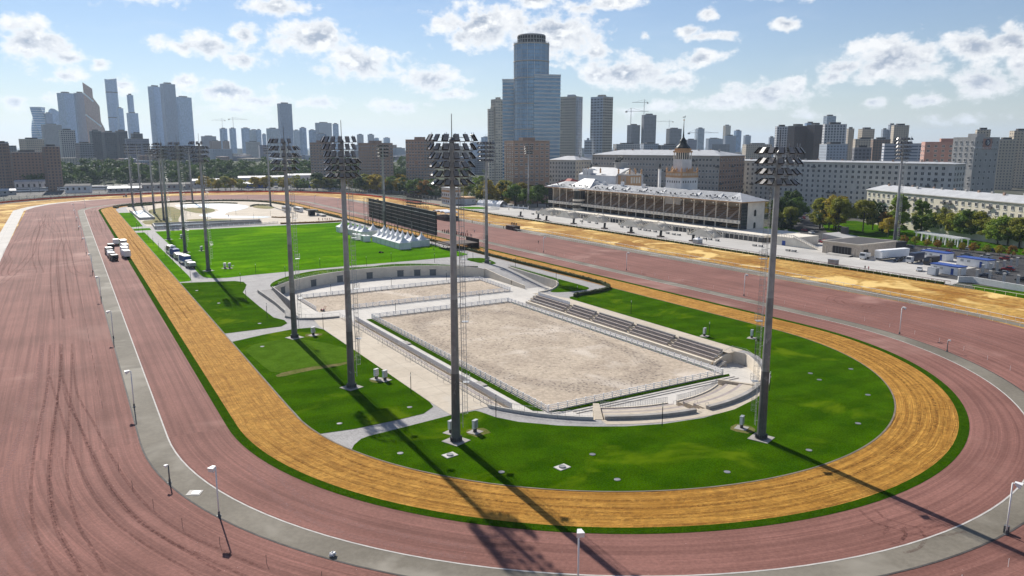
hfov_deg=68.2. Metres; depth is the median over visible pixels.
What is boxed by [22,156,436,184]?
woodland
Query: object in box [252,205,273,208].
flower bed
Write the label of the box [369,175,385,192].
tree
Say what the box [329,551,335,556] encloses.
plastic bag
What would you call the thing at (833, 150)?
apartment block
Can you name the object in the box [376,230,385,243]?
pagoda tent
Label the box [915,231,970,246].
pergola
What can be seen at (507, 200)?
tree
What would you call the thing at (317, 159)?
brick block
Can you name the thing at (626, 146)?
apartment block
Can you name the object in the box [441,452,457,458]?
manhole
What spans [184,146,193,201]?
floodlight mast
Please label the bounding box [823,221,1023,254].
park lawn
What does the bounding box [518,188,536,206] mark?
tree
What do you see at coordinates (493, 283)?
arena fence
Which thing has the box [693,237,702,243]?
tent
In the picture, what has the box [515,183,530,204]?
tree
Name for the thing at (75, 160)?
distant roofs
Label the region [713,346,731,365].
recess wall
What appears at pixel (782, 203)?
tree
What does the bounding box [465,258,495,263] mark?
grass
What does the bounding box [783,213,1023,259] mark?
city road
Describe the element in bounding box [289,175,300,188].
tree
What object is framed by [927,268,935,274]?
doors
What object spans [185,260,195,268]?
truck
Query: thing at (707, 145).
apartment block
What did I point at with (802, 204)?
tree
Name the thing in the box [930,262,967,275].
site cabin
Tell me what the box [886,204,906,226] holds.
tree
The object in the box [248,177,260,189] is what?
tree
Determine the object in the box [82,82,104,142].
copper tower
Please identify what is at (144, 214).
sunken ramp
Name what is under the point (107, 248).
truck
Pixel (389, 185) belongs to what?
tree
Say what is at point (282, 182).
tree
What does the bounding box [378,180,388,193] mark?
tree
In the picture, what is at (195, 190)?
perimeter fence
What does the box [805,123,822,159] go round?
apartment block
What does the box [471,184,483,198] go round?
tree
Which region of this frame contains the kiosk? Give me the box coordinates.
[305,209,325,216]
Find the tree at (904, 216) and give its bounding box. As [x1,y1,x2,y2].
[890,194,911,236]
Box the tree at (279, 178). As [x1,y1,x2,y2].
[276,177,283,189]
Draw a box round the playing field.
[155,222,466,277]
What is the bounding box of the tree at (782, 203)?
[764,199,786,220]
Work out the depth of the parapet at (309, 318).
200.35 m
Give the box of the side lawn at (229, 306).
[181,281,286,332]
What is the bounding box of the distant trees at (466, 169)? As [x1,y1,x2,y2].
[112,155,583,175]
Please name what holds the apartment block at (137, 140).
on the wooded slope
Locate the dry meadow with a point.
(175, 213)
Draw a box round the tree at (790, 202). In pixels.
[786,199,798,219]
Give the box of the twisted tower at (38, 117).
[30,107,44,138]
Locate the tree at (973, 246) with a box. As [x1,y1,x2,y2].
[968,242,979,250]
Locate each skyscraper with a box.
[44,112,52,123]
[57,92,78,142]
[73,92,87,141]
[104,78,118,131]
[116,107,124,130]
[126,112,139,138]
[127,94,134,112]
[148,85,164,148]
[160,82,179,145]
[176,96,194,145]
[241,127,249,153]
[249,129,256,140]
[256,129,261,144]
[262,133,266,144]
[266,128,279,151]
[277,102,293,152]
[293,129,299,152]
[299,127,307,155]
[309,129,315,149]
[315,122,332,150]
[333,123,339,151]
[696,127,704,149]
[723,125,730,135]
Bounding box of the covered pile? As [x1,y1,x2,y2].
[477,199,507,206]
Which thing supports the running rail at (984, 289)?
on the sand track at (996, 303)
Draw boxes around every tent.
[336,222,342,232]
[348,223,357,234]
[353,224,361,232]
[357,225,371,236]
[368,224,378,234]
[372,229,381,242]
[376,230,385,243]
[380,231,390,244]
[385,232,395,246]
[390,233,400,247]
[395,234,410,249]
[406,233,420,247]
[417,232,429,246]
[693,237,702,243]
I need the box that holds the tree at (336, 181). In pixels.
[332,175,346,187]
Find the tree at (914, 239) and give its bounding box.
[910,236,920,245]
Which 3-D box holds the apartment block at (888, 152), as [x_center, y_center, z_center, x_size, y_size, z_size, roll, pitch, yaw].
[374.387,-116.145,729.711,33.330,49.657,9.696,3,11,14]
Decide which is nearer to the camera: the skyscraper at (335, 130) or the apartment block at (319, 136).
the apartment block at (319, 136)
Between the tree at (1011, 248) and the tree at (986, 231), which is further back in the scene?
the tree at (986, 231)
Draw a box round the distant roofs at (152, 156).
[100,145,461,165]
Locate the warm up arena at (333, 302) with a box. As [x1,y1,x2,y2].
[299,280,508,311]
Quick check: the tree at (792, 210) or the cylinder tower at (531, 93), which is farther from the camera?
the cylinder tower at (531, 93)
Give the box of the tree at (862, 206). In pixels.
[849,199,877,230]
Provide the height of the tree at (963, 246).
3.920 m
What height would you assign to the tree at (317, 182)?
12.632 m
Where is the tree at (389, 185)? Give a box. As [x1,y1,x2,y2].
[385,176,395,193]
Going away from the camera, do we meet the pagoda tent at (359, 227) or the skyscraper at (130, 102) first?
the pagoda tent at (359, 227)
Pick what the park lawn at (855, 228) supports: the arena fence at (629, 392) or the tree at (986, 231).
the tree at (986, 231)
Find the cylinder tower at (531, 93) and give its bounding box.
[502,33,560,179]
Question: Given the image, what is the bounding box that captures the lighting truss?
[552,183,739,200]
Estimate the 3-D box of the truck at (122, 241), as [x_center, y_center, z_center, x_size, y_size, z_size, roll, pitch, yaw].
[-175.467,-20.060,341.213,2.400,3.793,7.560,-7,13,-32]
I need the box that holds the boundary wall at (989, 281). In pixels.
[957,257,1023,291]
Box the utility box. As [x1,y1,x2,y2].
[927,267,938,275]
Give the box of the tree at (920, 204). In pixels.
[911,199,934,236]
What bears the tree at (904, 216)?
on the park lawn at (855, 228)
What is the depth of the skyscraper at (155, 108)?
3026.00 m
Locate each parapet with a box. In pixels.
[284,312,339,319]
[488,399,593,419]
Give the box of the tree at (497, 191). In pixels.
[490,182,507,200]
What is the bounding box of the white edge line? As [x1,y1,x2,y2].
[84,199,1023,575]
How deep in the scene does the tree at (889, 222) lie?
378.82 m
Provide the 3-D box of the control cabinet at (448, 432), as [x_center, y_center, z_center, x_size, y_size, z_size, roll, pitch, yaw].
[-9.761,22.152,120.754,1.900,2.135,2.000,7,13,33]
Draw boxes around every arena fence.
[157,221,277,229]
[297,296,315,310]
[300,277,475,297]
[351,287,509,308]
[371,314,548,412]
[372,298,507,317]
[479,276,510,290]
[508,298,723,374]
[548,369,722,411]
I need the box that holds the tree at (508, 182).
[495,180,511,196]
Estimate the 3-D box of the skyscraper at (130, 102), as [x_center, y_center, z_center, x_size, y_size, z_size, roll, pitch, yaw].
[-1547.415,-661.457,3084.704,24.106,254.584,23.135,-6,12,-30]
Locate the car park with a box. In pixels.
[821,239,1023,284]
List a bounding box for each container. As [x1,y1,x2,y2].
[351,233,360,239]
[360,235,370,241]
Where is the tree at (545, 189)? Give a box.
[537,187,547,206]
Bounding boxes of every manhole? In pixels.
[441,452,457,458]
[553,463,569,470]
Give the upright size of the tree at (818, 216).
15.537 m
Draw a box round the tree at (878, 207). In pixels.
[858,200,888,229]
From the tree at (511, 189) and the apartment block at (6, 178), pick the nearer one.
the tree at (511, 189)
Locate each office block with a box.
[58,129,75,157]
[89,130,103,159]
[101,131,117,160]
[115,130,127,157]
[130,132,142,136]
[201,135,215,155]
[471,142,480,155]
[481,136,487,154]
[666,128,681,144]
[687,139,696,149]
[705,138,720,149]
[823,115,835,123]
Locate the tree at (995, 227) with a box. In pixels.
[991,214,1012,238]
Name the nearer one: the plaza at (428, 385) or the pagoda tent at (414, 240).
the plaza at (428, 385)
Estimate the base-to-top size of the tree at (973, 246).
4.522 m
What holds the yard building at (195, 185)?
on the railway yard at (27, 193)
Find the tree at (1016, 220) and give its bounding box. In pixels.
[997,217,1023,247]
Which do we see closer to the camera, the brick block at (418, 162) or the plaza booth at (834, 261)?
the plaza booth at (834, 261)
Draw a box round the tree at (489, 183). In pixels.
[481,180,493,199]
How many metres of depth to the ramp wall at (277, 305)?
221.19 m
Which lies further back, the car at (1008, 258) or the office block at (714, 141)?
the office block at (714, 141)
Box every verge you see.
[98,200,968,533]
[119,213,141,226]
[133,228,150,230]
[137,232,190,281]
[366,319,542,410]
[511,266,588,291]
[512,302,713,370]
[552,374,729,411]
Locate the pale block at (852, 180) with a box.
[743,158,965,216]
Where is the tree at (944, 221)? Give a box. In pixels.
[935,210,964,230]
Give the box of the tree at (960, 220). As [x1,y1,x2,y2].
[953,209,977,234]
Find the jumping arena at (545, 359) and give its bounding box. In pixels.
[376,302,717,409]
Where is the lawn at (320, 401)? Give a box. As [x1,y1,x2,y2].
[233,327,432,433]
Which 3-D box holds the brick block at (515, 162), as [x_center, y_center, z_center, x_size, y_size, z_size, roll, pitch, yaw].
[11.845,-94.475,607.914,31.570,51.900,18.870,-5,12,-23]
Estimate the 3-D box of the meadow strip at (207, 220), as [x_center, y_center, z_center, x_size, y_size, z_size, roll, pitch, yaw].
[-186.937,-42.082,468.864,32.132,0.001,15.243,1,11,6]
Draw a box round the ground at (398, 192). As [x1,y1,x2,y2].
[0,148,1023,575]
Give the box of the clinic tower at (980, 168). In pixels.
[951,134,999,192]
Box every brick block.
[310,140,332,186]
[358,141,393,190]
[405,137,434,192]
[504,137,549,203]
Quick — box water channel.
[152,219,261,228]
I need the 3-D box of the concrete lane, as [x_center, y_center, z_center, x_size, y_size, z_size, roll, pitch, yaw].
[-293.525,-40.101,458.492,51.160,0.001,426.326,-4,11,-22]
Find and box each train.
[16,185,125,190]
[92,182,277,185]
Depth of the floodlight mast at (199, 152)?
272.79 m
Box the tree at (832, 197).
[818,195,849,229]
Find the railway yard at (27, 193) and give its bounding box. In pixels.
[0,184,357,195]
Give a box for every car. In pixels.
[893,257,902,261]
[916,266,922,271]
[979,254,992,258]
[995,270,1010,274]
[999,256,1012,260]
[1001,266,1015,271]
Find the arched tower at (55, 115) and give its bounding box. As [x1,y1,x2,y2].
[48,108,59,124]
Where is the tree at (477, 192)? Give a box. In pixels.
[475,180,494,199]
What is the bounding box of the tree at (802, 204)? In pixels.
[792,197,811,216]
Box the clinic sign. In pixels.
[974,139,996,148]
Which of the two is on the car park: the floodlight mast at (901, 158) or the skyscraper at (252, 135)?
the floodlight mast at (901, 158)
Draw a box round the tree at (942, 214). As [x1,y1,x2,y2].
[933,207,952,227]
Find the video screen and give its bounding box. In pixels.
[363,197,436,243]
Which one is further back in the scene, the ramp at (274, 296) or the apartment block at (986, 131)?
the apartment block at (986, 131)
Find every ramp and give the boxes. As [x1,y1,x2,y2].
[129,209,154,219]
[261,290,297,316]
[488,268,545,288]
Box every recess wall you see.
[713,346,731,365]
[731,346,761,382]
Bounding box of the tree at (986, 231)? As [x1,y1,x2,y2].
[982,218,1005,243]
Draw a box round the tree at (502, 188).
[499,181,508,200]
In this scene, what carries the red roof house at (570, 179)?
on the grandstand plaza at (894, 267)
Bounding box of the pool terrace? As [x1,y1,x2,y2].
[126,201,340,225]
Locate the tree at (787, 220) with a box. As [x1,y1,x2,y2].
[783,217,791,229]
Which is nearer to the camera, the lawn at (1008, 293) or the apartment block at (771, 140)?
the lawn at (1008, 293)
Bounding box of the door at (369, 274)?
[366,271,372,278]
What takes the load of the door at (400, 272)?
in the court wall at (364, 273)
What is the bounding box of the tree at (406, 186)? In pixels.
[403,181,414,195]
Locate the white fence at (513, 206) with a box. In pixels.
[475,201,528,209]
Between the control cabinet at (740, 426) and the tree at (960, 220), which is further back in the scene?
the tree at (960, 220)
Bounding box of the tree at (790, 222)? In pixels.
[787,217,793,229]
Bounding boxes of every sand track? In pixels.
[0,192,1023,327]
[101,201,958,527]
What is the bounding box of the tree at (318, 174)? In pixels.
[309,172,325,189]
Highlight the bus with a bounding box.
[294,206,302,211]
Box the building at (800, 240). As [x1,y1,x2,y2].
[777,233,821,249]
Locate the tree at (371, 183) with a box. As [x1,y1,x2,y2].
[366,174,380,188]
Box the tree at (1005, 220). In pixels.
[989,217,1014,245]
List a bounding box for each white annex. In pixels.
[460,196,475,204]
[582,154,591,158]
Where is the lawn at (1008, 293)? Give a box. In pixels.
[972,285,1023,297]
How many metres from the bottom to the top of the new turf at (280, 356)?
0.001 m
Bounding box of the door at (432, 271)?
[429,268,435,275]
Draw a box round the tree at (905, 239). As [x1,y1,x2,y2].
[900,235,908,242]
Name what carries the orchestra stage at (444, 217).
on the red track at (74, 501)
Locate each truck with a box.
[104,247,112,254]
[107,243,114,250]
[109,252,118,260]
[113,238,118,244]
[119,239,126,243]
[121,249,130,258]
[165,245,175,252]
[169,247,179,256]
[174,252,181,259]
[178,254,190,264]
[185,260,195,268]
[859,252,870,259]
[905,251,924,263]
[923,255,939,264]
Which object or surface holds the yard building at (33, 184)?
on the railway yard at (27, 193)
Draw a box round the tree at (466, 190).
[460,180,472,195]
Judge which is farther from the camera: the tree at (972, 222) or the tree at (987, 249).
the tree at (972, 222)
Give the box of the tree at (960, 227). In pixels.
[951,211,969,232]
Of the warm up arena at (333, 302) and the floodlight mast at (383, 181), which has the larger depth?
the floodlight mast at (383, 181)
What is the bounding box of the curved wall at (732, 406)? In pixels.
[602,388,759,423]
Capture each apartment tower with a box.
[487,107,494,184]
[491,97,502,184]
[560,95,582,156]
[590,95,612,153]
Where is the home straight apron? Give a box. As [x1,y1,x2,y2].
[346,199,1023,326]
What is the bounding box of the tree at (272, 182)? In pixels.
[263,175,276,186]
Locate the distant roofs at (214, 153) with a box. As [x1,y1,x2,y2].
[5,142,612,173]
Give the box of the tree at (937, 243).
[933,240,941,247]
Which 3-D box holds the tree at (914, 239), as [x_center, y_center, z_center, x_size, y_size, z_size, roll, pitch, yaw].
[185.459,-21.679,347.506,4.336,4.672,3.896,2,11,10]
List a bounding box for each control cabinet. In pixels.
[308,327,317,335]
[370,368,382,380]
[378,369,391,381]
[443,420,451,434]
[467,419,482,434]
[700,327,708,336]
[734,415,748,430]
[747,329,755,338]
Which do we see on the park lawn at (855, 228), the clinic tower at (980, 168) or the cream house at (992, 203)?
the cream house at (992, 203)
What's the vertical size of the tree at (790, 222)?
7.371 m
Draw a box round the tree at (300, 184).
[297,178,309,190]
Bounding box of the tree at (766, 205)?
[764,202,772,214]
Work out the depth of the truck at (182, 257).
291.88 m
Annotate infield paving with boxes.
[116,201,894,490]
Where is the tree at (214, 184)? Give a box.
[211,179,222,187]
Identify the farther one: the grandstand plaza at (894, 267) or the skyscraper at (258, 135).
the skyscraper at (258, 135)
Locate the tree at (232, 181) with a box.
[225,178,236,189]
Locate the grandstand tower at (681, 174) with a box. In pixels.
[665,116,698,204]
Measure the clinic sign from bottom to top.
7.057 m
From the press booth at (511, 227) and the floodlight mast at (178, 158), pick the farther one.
the press booth at (511, 227)
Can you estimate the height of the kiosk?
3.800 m
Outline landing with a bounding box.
[593,403,602,419]
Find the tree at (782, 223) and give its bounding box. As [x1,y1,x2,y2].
[779,218,785,229]
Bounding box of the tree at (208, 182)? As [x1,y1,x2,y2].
[195,176,210,190]
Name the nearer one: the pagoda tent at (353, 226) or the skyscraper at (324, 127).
the pagoda tent at (353, 226)
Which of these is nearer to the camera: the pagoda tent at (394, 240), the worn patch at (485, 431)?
the worn patch at (485, 431)
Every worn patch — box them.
[305,333,321,336]
[369,377,389,382]
[466,428,490,436]
[730,424,754,432]
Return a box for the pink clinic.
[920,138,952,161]
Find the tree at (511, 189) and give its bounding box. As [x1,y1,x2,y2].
[502,184,521,205]
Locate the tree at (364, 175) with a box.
[355,173,369,190]
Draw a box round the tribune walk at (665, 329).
[533,292,741,352]
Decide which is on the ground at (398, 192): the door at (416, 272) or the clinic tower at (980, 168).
the clinic tower at (980, 168)
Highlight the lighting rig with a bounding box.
[403,191,428,207]
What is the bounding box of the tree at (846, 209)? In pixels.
[824,197,857,231]
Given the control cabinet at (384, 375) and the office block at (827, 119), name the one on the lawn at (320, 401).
the control cabinet at (384, 375)
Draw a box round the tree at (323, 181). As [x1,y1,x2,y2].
[320,177,333,190]
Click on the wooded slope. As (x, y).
(114, 180)
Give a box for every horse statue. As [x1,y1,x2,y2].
[612,156,626,162]
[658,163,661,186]
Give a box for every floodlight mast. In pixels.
[122,143,134,206]
[132,143,142,203]
[143,144,156,212]
[151,142,165,219]
[152,141,172,239]
[167,140,188,252]
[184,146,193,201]
[188,136,214,271]
[262,144,271,205]
[267,128,303,339]
[320,120,362,390]
[376,143,388,226]
[426,114,477,446]
[477,140,494,263]
[524,144,532,208]
[747,130,804,443]
[893,132,913,240]
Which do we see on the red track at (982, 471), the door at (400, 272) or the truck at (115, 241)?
the truck at (115, 241)
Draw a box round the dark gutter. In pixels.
[78,199,1023,575]
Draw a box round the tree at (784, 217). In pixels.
[778,207,795,222]
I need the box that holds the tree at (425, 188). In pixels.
[415,180,431,197]
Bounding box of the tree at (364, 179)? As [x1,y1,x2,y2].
[359,176,369,189]
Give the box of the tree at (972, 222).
[963,211,987,227]
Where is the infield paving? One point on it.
(349, 438)
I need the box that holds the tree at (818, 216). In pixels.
[815,202,840,228]
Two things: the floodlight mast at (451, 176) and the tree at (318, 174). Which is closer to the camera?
the floodlight mast at (451, 176)
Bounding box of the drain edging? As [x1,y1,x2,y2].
[572,376,738,413]
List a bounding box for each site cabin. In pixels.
[920,249,954,261]
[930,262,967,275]
[956,255,995,268]
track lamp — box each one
[106,311,114,337]
[124,370,135,406]
[163,464,171,483]
[207,465,221,516]
[577,529,584,575]
[899,307,906,333]
[1003,481,1023,535]
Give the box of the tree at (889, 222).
[878,217,894,236]
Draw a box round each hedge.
[113,199,339,217]
[128,203,151,206]
[183,202,237,203]
[280,220,341,223]
[339,217,610,296]
[421,202,944,283]
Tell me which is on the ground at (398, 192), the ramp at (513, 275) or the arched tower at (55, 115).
the arched tower at (55, 115)
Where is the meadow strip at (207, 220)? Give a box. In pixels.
[186,219,229,220]
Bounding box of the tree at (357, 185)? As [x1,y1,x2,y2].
[348,178,359,190]
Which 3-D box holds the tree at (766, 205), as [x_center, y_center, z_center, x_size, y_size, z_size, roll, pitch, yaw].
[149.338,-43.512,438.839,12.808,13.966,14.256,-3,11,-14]
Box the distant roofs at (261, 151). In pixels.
[75,145,462,170]
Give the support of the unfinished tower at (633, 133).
on the ground at (398, 192)
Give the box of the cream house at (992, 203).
[865,184,1023,247]
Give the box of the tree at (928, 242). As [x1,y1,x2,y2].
[923,239,931,244]
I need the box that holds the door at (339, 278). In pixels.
[337,275,342,281]
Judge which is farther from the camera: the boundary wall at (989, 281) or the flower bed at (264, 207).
the flower bed at (264, 207)
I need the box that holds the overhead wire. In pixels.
[12,177,301,184]
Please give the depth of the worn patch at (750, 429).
122.18 m
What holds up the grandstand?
on the grandstand plaza at (894, 267)
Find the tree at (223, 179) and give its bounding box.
[216,176,232,190]
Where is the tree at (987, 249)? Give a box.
[981,245,991,252]
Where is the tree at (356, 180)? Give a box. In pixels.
[351,176,366,191]
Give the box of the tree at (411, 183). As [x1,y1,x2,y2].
[406,179,418,195]
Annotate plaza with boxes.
[315,318,487,414]
[448,203,975,284]
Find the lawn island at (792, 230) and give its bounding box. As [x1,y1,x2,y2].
[763,227,798,231]
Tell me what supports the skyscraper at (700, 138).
on the ground at (398, 192)
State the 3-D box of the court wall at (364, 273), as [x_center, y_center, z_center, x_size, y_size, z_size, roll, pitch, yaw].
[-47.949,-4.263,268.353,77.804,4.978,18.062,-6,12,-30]
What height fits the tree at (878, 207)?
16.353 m
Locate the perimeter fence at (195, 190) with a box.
[0,188,441,200]
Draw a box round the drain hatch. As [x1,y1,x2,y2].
[185,490,202,495]
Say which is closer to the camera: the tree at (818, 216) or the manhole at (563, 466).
the manhole at (563, 466)
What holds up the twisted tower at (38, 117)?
on the ground at (398, 192)
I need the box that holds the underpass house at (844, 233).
[822,227,858,239]
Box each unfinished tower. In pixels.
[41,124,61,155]
[219,128,227,148]
[229,128,236,153]
[383,137,389,142]
[627,124,639,143]
[641,114,655,143]
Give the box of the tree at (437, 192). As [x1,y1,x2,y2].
[425,179,443,198]
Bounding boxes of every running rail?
[349,199,1022,322]
[355,198,1022,320]
[387,197,944,284]
[457,207,950,281]
[948,282,1023,294]
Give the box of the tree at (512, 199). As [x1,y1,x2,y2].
[507,183,520,205]
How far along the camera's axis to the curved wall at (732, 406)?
128.13 m
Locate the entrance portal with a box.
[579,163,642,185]
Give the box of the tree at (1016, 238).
[1012,235,1021,241]
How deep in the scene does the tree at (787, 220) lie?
411.69 m
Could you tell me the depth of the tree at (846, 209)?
399.64 m
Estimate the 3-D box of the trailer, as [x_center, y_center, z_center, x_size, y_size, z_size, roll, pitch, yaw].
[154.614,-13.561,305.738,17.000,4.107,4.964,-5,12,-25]
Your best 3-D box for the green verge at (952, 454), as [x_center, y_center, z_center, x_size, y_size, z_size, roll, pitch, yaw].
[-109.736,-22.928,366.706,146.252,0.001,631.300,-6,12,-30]
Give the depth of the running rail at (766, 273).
257.40 m
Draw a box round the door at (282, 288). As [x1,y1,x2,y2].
[281,285,285,293]
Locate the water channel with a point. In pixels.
(200, 223)
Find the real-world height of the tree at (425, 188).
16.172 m
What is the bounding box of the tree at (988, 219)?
[974,216,991,236]
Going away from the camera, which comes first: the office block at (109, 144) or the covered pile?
the covered pile
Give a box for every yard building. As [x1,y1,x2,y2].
[0,188,15,194]
[14,180,45,189]
[64,183,91,192]
[107,186,141,192]
[128,182,192,190]
[192,178,228,187]
[237,175,283,183]
[243,182,267,187]
[288,173,311,185]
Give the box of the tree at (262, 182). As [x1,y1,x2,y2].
[258,176,271,189]
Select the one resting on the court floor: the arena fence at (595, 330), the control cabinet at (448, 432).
the arena fence at (595, 330)
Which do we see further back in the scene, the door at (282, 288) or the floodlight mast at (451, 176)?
the door at (282, 288)
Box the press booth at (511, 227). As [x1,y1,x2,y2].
[506,224,519,230]
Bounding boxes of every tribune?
[340,313,511,408]
[526,292,726,367]
[600,397,696,419]
[676,379,759,409]
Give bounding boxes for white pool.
[175,204,267,217]
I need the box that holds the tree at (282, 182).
[279,178,290,187]
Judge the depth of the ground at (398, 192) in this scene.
480.60 m
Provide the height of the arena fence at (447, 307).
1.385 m
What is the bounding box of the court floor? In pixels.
[283,275,756,415]
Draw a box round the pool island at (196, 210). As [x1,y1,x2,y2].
[184,208,214,212]
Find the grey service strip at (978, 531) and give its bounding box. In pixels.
[78,199,1023,575]
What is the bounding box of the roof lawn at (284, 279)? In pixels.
[270,264,477,286]
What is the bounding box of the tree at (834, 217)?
[830,207,838,229]
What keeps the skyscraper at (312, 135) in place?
on the ground at (398, 192)
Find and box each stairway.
[696,408,707,411]
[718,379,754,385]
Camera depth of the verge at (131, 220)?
473.08 m
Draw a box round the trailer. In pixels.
[874,248,909,260]
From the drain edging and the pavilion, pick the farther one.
the pavilion
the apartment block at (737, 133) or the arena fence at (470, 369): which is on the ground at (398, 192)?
the apartment block at (737, 133)
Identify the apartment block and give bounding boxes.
[0,141,13,188]
[10,150,44,187]
[18,138,44,151]
[41,144,63,191]
[75,142,94,157]
[125,137,148,159]
[209,140,221,148]
[223,140,229,148]
[245,141,259,156]
[316,133,325,139]
[357,134,363,144]
[368,134,373,142]
[393,147,404,154]
[584,138,591,153]
[613,143,639,150]
[640,142,658,149]
[659,144,677,149]
[705,139,722,149]
[723,135,735,152]
[734,130,741,151]
[742,143,771,158]
[743,135,750,143]
[768,136,774,157]
[773,125,787,158]
[786,124,806,159]
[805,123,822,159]
[819,142,847,160]
[822,122,846,143]
[846,127,853,160]
[851,146,871,160]
[853,137,870,146]
[858,127,874,138]
[870,137,890,160]
[881,128,887,138]
[881,141,920,161]
[887,123,893,138]
[890,124,909,142]
[975,128,990,136]
[994,137,1017,189]
[1009,129,1023,187]
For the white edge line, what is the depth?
90.78 m
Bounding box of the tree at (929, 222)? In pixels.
[919,212,940,228]
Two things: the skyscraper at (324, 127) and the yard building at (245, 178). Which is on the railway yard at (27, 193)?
the yard building at (245, 178)
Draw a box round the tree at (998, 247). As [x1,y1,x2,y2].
[994,245,1005,255]
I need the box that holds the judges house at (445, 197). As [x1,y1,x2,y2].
[441,187,460,204]
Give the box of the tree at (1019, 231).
[1012,218,1023,240]
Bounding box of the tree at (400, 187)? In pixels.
[397,177,407,194]
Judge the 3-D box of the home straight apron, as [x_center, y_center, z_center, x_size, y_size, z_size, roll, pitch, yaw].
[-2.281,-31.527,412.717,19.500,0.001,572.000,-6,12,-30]
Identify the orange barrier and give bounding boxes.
[0,191,438,204]
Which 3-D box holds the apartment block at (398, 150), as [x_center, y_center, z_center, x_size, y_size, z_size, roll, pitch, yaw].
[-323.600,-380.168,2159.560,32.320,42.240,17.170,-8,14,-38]
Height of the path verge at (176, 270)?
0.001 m
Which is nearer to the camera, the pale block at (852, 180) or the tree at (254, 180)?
the pale block at (852, 180)
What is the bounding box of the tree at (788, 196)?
[780,190,806,209]
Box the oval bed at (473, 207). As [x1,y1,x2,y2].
[459,207,484,208]
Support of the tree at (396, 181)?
on the ground at (398, 192)
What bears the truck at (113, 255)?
on the red track at (982, 471)
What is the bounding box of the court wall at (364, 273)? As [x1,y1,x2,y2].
[271,263,484,293]
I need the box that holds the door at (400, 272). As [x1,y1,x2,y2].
[397,269,403,276]
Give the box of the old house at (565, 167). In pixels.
[549,155,591,184]
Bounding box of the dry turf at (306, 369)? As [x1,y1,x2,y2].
[276,359,355,376]
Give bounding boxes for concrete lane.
[0,199,100,259]
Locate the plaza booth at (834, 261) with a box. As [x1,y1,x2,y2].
[828,258,838,264]
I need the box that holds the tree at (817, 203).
[806,197,826,227]
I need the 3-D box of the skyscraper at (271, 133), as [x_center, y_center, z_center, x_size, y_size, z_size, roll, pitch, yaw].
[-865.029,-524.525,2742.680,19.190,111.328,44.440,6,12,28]
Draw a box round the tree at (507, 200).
[503,188,511,203]
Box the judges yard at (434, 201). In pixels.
[416,196,476,205]
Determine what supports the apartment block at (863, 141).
on the ground at (398, 192)
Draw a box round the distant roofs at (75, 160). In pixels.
[61,146,741,164]
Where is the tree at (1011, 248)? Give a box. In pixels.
[1005,245,1017,254]
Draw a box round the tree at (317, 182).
[310,179,321,190]
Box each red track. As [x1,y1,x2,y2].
[0,195,1023,575]
[84,199,1023,575]
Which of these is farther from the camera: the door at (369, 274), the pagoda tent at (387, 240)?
the pagoda tent at (387, 240)
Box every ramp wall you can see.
[257,290,285,312]
[272,286,289,308]
[484,268,524,288]
[508,264,558,298]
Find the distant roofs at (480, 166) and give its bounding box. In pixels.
[9,144,729,174]
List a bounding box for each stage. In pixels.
[433,209,457,220]
[435,236,482,248]
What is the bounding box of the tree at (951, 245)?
[946,240,954,248]
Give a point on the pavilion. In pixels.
(850, 247)
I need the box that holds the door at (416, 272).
[414,268,420,275]
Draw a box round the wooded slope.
[64,160,478,186]
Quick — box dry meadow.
[143,207,180,223]
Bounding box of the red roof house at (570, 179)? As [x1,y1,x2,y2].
[554,178,577,183]
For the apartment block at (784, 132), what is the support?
on the ground at (398, 192)
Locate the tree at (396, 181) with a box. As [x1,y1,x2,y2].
[390,177,403,193]
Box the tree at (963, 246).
[958,242,965,250]
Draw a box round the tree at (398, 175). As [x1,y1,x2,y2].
[393,173,405,191]
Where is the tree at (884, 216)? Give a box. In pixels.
[877,212,892,232]
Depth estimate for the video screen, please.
381.10 m
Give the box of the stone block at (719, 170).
[591,149,745,192]
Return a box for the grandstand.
[536,178,799,242]
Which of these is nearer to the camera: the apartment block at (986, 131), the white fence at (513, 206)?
the white fence at (513, 206)
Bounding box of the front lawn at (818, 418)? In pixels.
[352,287,893,490]
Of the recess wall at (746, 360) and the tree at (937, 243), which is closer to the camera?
the recess wall at (746, 360)
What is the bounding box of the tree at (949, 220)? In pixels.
[947,214,965,232]
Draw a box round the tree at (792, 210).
[779,206,801,224]
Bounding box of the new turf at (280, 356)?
[245,339,356,372]
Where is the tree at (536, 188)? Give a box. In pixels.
[530,184,545,206]
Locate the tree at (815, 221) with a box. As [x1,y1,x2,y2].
[809,208,824,227]
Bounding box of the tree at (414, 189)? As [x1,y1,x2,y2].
[413,182,427,195]
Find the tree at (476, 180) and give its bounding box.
[467,176,492,199]
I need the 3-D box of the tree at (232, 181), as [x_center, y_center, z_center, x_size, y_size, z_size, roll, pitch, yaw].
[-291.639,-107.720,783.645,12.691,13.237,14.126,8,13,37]
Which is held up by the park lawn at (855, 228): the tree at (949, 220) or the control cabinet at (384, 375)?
the tree at (949, 220)
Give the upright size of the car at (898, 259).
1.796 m
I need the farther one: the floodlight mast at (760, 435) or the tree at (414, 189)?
the tree at (414, 189)
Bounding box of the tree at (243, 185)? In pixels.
[235,180,246,188]
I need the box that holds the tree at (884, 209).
[877,205,886,231]
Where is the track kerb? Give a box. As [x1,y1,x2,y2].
[116,206,895,491]
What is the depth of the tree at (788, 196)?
470.11 m
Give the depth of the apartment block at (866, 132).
1161.95 m
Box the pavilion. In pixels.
[821,237,906,257]
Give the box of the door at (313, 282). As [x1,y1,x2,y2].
[310,278,316,286]

